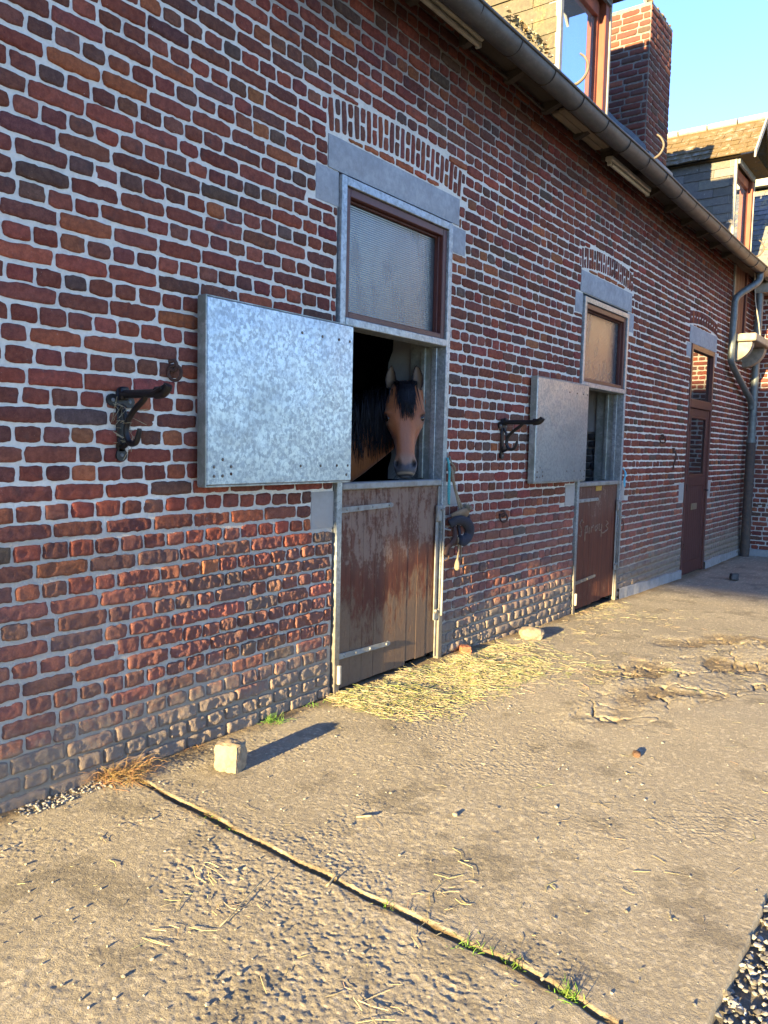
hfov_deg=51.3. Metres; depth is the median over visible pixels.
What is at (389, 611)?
stable door
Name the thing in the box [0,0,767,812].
stable building
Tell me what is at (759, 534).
brick house
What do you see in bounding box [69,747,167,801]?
dry grass clump
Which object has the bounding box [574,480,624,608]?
stable door
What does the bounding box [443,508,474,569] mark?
halter
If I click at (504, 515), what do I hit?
tether ring
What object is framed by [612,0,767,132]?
sky
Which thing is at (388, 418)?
horse
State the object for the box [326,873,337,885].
straw stalk
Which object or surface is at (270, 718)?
grass tuft
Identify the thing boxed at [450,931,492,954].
grass tuft
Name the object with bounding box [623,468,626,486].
twine loop
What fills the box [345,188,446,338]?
window
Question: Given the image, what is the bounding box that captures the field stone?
[519,626,544,639]
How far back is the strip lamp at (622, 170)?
7.31 m
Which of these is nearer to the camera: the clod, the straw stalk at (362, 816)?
the straw stalk at (362, 816)
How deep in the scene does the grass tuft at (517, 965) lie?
2.22 m
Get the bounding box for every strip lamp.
[420,0,483,48]
[605,155,650,196]
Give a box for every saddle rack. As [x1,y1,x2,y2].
[106,382,171,461]
[498,417,544,458]
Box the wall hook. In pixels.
[672,448,676,469]
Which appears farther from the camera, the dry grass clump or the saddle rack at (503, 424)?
the saddle rack at (503, 424)
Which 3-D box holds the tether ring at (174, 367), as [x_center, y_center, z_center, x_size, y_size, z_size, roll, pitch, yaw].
[-0.918,-0.616,3.483,0.082,0.101,0.040,4,5,27]
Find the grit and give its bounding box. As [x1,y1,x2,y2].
[0,620,765,1023]
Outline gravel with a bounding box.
[714,905,767,1023]
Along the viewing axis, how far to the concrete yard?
2.79 m
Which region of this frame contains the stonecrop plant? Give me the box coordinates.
[505,10,553,57]
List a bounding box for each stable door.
[337,479,450,688]
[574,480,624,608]
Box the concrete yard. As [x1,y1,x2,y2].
[0,555,767,1023]
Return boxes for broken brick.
[459,644,471,653]
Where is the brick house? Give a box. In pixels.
[742,178,767,556]
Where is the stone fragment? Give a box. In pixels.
[729,573,738,579]
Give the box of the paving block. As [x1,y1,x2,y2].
[214,738,247,773]
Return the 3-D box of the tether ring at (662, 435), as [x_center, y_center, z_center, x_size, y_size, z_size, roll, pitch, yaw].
[3.150,-0.827,9.055,0.085,0.107,0.043,4,5,26]
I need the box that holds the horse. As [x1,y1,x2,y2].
[349,365,425,481]
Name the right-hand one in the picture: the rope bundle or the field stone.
the field stone
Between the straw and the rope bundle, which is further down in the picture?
the straw
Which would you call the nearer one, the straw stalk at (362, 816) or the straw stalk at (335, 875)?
the straw stalk at (335, 875)
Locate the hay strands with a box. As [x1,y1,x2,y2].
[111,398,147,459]
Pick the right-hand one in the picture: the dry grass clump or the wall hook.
the wall hook
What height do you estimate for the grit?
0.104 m
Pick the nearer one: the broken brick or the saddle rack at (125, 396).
the saddle rack at (125, 396)
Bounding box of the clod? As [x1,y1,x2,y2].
[632,750,640,757]
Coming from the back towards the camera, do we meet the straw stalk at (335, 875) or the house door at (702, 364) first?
the house door at (702, 364)
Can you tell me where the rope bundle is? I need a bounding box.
[446,456,473,510]
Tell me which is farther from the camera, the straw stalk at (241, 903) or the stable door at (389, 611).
the stable door at (389, 611)
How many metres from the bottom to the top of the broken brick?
0.056 m
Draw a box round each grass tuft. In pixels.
[260,712,287,724]
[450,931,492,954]
[490,947,525,971]
[546,977,586,1008]
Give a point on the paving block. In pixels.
(230, 755)
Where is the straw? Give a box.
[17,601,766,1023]
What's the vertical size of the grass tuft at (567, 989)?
0.038 m
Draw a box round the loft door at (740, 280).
[731,264,748,333]
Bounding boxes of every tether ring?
[167,359,182,381]
[499,510,507,522]
[659,434,665,443]
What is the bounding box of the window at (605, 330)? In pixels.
[584,303,625,388]
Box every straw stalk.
[220,879,264,925]
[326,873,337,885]
[356,815,371,817]
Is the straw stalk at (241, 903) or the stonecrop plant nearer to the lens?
the straw stalk at (241, 903)
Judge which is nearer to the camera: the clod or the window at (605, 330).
the clod
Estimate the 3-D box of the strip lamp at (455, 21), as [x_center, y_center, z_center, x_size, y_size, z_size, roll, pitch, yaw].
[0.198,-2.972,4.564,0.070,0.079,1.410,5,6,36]
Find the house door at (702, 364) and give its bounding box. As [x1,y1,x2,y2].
[680,343,714,577]
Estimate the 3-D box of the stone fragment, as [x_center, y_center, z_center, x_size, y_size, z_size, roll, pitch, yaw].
[4.441,0.823,10.143,0.103,0.117,0.223,3,5,16]
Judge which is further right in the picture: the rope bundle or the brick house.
the brick house
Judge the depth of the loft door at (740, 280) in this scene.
11.76 m

